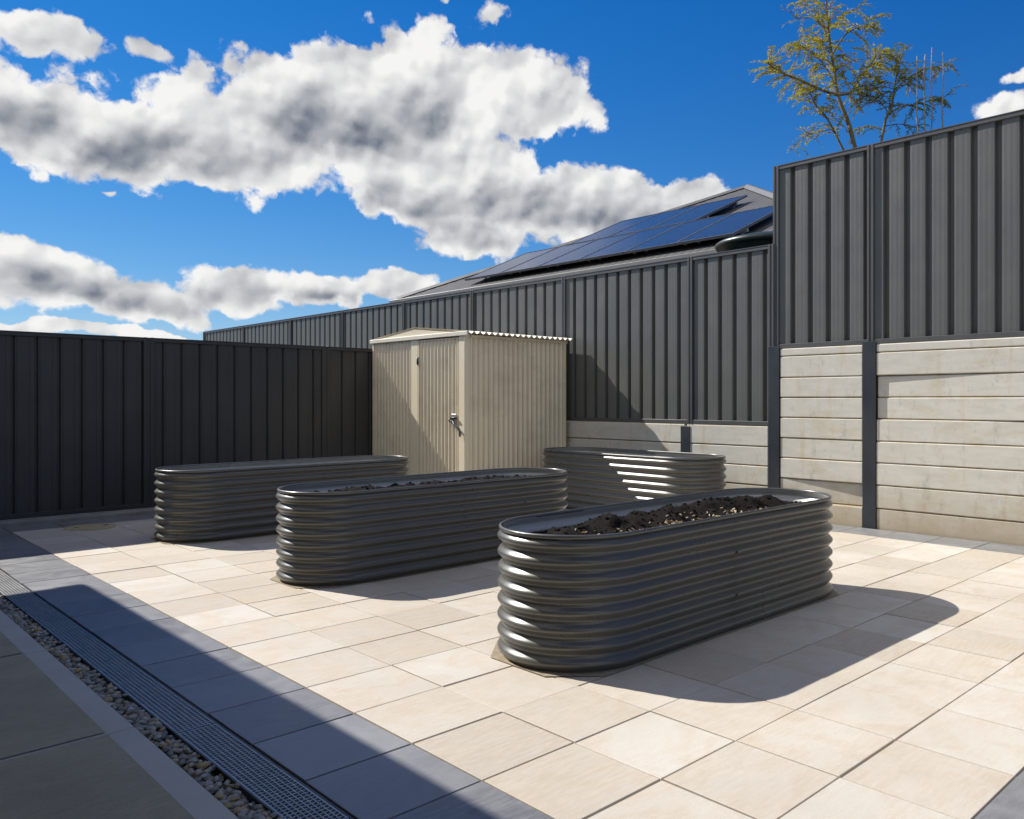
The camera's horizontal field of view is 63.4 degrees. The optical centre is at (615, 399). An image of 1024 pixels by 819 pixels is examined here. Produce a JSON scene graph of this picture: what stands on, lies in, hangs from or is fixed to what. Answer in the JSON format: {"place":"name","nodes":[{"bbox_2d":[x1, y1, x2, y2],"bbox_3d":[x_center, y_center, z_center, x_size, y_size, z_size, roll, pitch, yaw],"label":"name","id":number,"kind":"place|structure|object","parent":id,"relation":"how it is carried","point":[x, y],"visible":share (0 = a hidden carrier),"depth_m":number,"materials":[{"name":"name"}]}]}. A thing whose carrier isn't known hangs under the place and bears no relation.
{"place":"outdoors","nodes":[
{"label":"outdoors","id":0,"kind":"place"},
{"bbox_2d":[0,610,238,818],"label":"patio slab","id":1,"kind":"structure","parent":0,"point":[188,792],"depth_m":2.89,"materials":[{"name":"concrete"}]},
{"bbox_2d":[0,631,194,818],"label":"patio slab finish","id":2,"kind":"object","parent":1,"relation":"on","point":[105,777],"visible":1,"depth_m":2.66,"materials":[{"name":"concrete"}]},
{"bbox_2d":[0,514,1023,818],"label":"paving border","id":3,"kind":"object","parent":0,"point":[354,766],"visible":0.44,"depth_m":3.14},
{"bbox_2d":[0,0,1023,339],"label":"sky","id":4,"kind":"structure","parent":0,"point":[170,169],"materials":[{"name":"blue"}]},
{"bbox_2d":[12,509,1023,818],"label":"paving","id":5,"kind":"structure","parent":0,"point":[886,681],"depth_m":3.44,"materials":[{"name":"stone"}]},
{"bbox_2d":[64,523,115,530],"bbox_3d":[-4.906,1.185,7.645,0.410,0.017,0.410,0,0,44],"label":"inspection lid","id":6,"kind":"object","parent":5,"relation":"on","point":[90,527],"visible":1,"depth_m":7.58,"materials":[{"name":"concrete"}]},
{"bbox_2d":[150,534,272,543],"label":"bedding sand","id":7,"kind":"structure","parent":5,"relation":"on","point":[153,538],"depth_m":6.81,"materials":[{"name":"beige sand"}]},
{"bbox_2d":[154,455,408,542],"bbox_3d":[-3.043,0.886,7.733,0.771,0.600,2.367,0,0,44],"label":"garden bed","id":8,"kind":"object","parent":7,"relation":"on","point":[212,502],"visible":0.7,"depth_m":7.03,"materials":[{"name":"grey metal"}]},
{"bbox_2d":[270,558,501,587],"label":"bedding sand","id":9,"kind":"structure","parent":5,"relation":"on","point":[275,578],"depth_m":5.29,"materials":[{"name":"beige sand"}]},
{"bbox_2d":[276,467,567,585],"bbox_3d":[-1.334,0.886,6.149,0.771,0.600,2.391,0,0,44],"label":"garden bed","id":10,"kind":"object","parent":9,"relation":"on","point":[325,537],"visible":0.81,"depth_m":5.56,"materials":[{"name":"grey metal"}]},
{"bbox_2d":[313,474,531,491],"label":"garden soil","id":11,"kind":"structure","parent":10,"relation":"in","point":[394,485],"depth_m":6.16,"materials":[{"name":"soil"}]},
{"bbox_2d":[370,327,572,474],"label":"garden shed","id":12,"kind":"structure","parent":5,"relation":"on","point":[446,400],"depth_m":9.78,"materials":[{"name":"beige metal"}]},
{"bbox_2d":[417,337,460,473],"bbox_3d":[-2.078,0.222,9.547,0.917,1.875,0.079,0,0,44],"label":"door","id":13,"kind":"structure","parent":12,"relation":"in","point":[439,432],"depth_m":9.58,"materials":[{"name":"beige metal"}]},
{"bbox_2d":[543,447,725,508],"bbox_3d":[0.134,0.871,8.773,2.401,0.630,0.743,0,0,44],"label":"garden bed","id":14,"kind":"object","parent":5,"relation":"on","point":[598,476],"visible":0.72,"depth_m":8.37,"materials":[{"name":"grey metal"}]},
{"bbox_2d":[491,589,838,675],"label":"bedding sand","id":15,"kind":"structure","parent":5,"relation":"on","point":[497,654],"depth_m":3.74,"materials":[{"name":"beige sand"}]},
{"bbox_2d":[497,488,832,672],"bbox_3d":[0.391,0.886,4.509,0.772,0.600,2.417,0,0,44],"label":"garden bed","id":16,"kind":"object","parent":15,"relation":"on","point":[586,603],"visible":0.93,"depth_m":3.82,"materials":[{"name":"grey metal"}]},
{"bbox_2d":[530,495,801,534],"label":"garden soil","id":17,"kind":"structure","parent":16,"relation":"in","point":[666,514],"depth_m":4.39,"materials":[{"name":"soil"}]},
{"bbox_2d":[780,346,1023,528],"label":"raised ground","id":18,"kind":"structure","parent":0,"point":[877,397],"depth_m":7.64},
{"bbox_2d":[747,0,899,156],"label":"feathery tree","id":19,"kind":"object","parent":18,"relation":"on","point":[798,46],"visible":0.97,"depth_m":8.79,"materials":[{"name":"green plant"}]},
{"bbox_2d":[847,43,968,145],"bbox_3d":[3.111,-2.152,8.828,1.206,3.410,0.977,0,0,17],"label":"feathery tree","id":20,"kind":"object","parent":18,"relation":"on","point":[896,69],"visible":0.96,"depth_m":8.76,"materials":[{"name":"green plant"}]},
{"bbox_2d":[915,56,919,132],"bbox_3d":[3.074,-1.973,8.353,0.058,3.061,0.062,0,0,-36],"label":"bare stem","id":21,"kind":"object","parent":18,"relation":"on","point":[916,119],"visible":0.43,"depth_m":8.35,"materials":[{"name":"grey plant"}]},
{"bbox_2d":[921,54,928,131],"bbox_3d":[3.150,-1.991,8.344,0.060,3.067,0.068,0,0,44],"label":"bare stem","id":22,"kind":"object","parent":18,"relation":"on","point":[925,60],"visible":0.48,"depth_m":8.35,"materials":[{"name":"grey plant"}]},
{"bbox_2d":[929,47,933,129],"bbox_3d":[3.215,-2.018,8.345,0.053,3.150,0.054,0,0,27],"label":"bare stem","id":23,"kind":"object","parent":18,"relation":"on","point":[931,88],"visible":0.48,"depth_m":8.34,"materials":[{"name":"grey plant"}]},
{"bbox_2d":[941,52,944,126],"bbox_3d":[3.318,-1.998,8.349,0.056,3.099,0.060,0,0,44],"label":"bare stem","id":24,"kind":"object","parent":18,"relation":"on","point":[942,110],"visible":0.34,"depth_m":8.35,"materials":[{"name":"grey plant"}]},
{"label":"raised ground","id":25,"kind":"structure","parent":0,"visible":0},
{"bbox_2d":[389,184,772,302],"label":"house","id":26,"kind":"structure","parent":25,"relation":"on","point":[757,197],"depth_m":14.19,"materials":[{"name":"grey metal"}]},
{"bbox_2d":[465,246,559,280],"bbox_3d":[-1.970,-2.614,15.679,1.030,0.728,1.524,0,0,44],"label":"solar panel","id":27,"kind":"object","parent":26,"relation":"on","point":[496,270],"visible":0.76,"depth_m":15.60,"materials":[{"name":"blue glass"}]},
{"bbox_2d":[499,239,596,274],"bbox_3d":[-1.226,-2.614,14.967,1.030,0.728,1.524,0,0,44],"label":"solar panel","id":28,"kind":"object","parent":26,"relation":"on","point":[532,263],"visible":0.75,"depth_m":14.89,"materials":[{"name":"blue glass"}]},
{"bbox_2d":[536,231,637,268],"bbox_3d":[-0.481,-2.614,14.255,1.030,0.728,1.524,0,0,44],"label":"solar panel","id":29,"kind":"object","parent":26,"relation":"on","point":[573,256],"visible":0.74,"depth_m":14.17,"materials":[{"name":"blue glass"}]},
{"bbox_2d":[570,213,658,243],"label":"solar panel","id":30,"kind":"object","parent":26,"relation":"on","point":[613,229],"visible":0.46,"depth_m":15.93,"materials":[{"name":"blue glass"}]},
{"bbox_2d":[578,223,681,261],"bbox_3d":[0.263,-2.614,13.543,1.030,0.728,1.524,0,0,44],"label":"solar panel","id":31,"kind":"object","parent":26,"relation":"on","point":[620,247],"visible":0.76,"depth_m":13.45,"materials":[{"name":"blue glass"}]},
{"bbox_2d":[608,204,700,236],"bbox_3d":[0.724,-3.325,15.239,1.030,0.728,1.524,0,0,44],"label":"solar panel","id":32,"kind":"object","parent":26,"relation":"on","point":[653,221],"visible":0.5,"depth_m":15.22,"materials":[{"name":"blue glass"}]},
{"bbox_2d":[624,213,733,253],"bbox_3d":[1.007,-2.614,12.830,1.030,0.728,1.524,0,0,44],"label":"solar panel","id":33,"kind":"object","parent":26,"relation":"on","point":[671,237],"visible":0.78,"depth_m":12.74,"materials":[{"name":"blue glass"}]},
{"bbox_2d":[650,195,747,228],"bbox_3d":[1.468,-3.325,14.527,1.030,0.728,1.524,0,0,44],"label":"solar panel","id":34,"kind":"object","parent":26,"relation":"on","point":[703,211],"visible":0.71,"depth_m":14.47,"materials":[{"name":"blue glass"}]},
{"bbox_2d":[675,205,772,244],"bbox_3d":[1.751,-2.614,12.118,1.030,0.728,1.524,0,0,44],"label":"solar panel","id":35,"kind":"object","parent":26,"relation":"on","point":[741,222],"visible":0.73,"depth_m":11.93,"materials":[{"name":"blue glass"}]},
{"bbox_2d":[715,231,772,425],"bbox_3d":[1.789,-0.795,9.432,1.290,2.210,1.290,0,0,44],"label":"water tank","id":36,"kind":"object","parent":25,"relation":"on","point":[754,239],"visible":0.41,"depth_m":8.95,"materials":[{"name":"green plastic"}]},
{"label":"ground","id":37,"kind":"structure","parent":0,"visible":0},
{"bbox_2d":[0,507,156,527],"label":"kerb strip","id":38,"kind":"object","parent":37,"relation":"on","point":[72,517],"visible":0.14,"depth_m":8.13,"materials":[{"name":"concrete"}]},
{"bbox_2d":[0,330,371,519],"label":"steel fence","id":39,"kind":"object","parent":38,"relation":"on","point":[93,423],"visible":0.59,"depth_m":8.74,"materials":[{"name":"grey metal"}]},
{"bbox_2d":[566,421,767,488],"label":"retaining wall","id":40,"kind":"structure","parent":37,"relation":"on","point":[746,464],"depth_m":9.02,"materials":[{"name":"concrete"}]},
{"bbox_2d":[203,244,773,425],"bbox_3d":[-3.985,-0.663,13.722,15.530,1.856,0.067,0,0,44],"label":"steel fence","id":41,"kind":"object","parent":40,"relation":"on","point":[687,340],"visible":0.57,"depth_m":9.67,"materials":[{"name":"grey metal"}]},
{"bbox_2d":[768,337,1023,545],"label":"retaining wall","id":42,"kind":"structure","parent":37,"relation":"on","point":[959,486],"depth_m":7.35,"materials":[{"name":"concrete"}]},
{"bbox_2d":[773,109,1023,348],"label":"steel fence","id":43,"kind":"object","parent":42,"relation":"on","point":[917,237],"visible":0.97,"depth_m":7.42,"materials":[{"name":"grey metal"}]},
{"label":"drain channel","id":44,"kind":"structure","parent":37,"relation":"on","visible":0},
{"bbox_2d":[0,570,29,594],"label":"drain grate","id":45,"kind":"object","parent":44,"relation":"on","point":[9,585],"visible":0.88,"depth_m":5.24,"materials":[{"name":"metal"}]},
{"bbox_2d":[5,592,71,626],"bbox_3d":[-3.332,1.203,4.707,0.992,0.022,0.130,0,0,44],"label":"drain grate","id":46,"kind":"object","parent":44,"relation":"on","point":[39,610],"visible":0.88,"depth_m":4.66,"materials":[{"name":"metal"}]},
{"bbox_2d":[44,622,129,669],"bbox_3d":[-2.610,1.203,4.015,0.992,0.022,0.130,0,0,44],"label":"drain grate","id":47,"kind":"object","parent":44,"relation":"on","point":[97,654],"visible":0.87,"depth_m":3.97,"materials":[{"name":"metal"}]},
{"bbox_2d":[99,663,213,732],"bbox_3d":[-1.887,1.203,3.324,0.992,0.022,0.130,0,0,44],"label":"drain grate","id":48,"kind":"object","parent":44,"relation":"on","point":[172,711],"visible":0.84,"depth_m":3.27,"materials":[{"name":"metal"}]},
{"bbox_2d":[0,569,353,818],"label":"drain edge angle","id":49,"kind":"object","parent":44,"relation":"on","point":[249,795],"visible":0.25,"depth_m":2.97,"materials":[{"name":"black metal"}]},
{"bbox_2d":[177,723,348,818],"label":"drain grate","id":50,"kind":"object","parent":44,"relation":"on","point":[280,792],"visible":0.84,"depth_m":2.60,"materials":[{"name":"metal"}]},
{"label":"pebble bed","id":51,"kind":"structure","parent":0,"visible":0},
{"bbox_2d":[0,595,284,818],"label":"river pebbles","id":52,"kind":"object","parent":51,"relation":"on","point":[235,802],"visible":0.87,"depth_m":3.00,"materials":[{"name":"grey gravel"}]}
]}

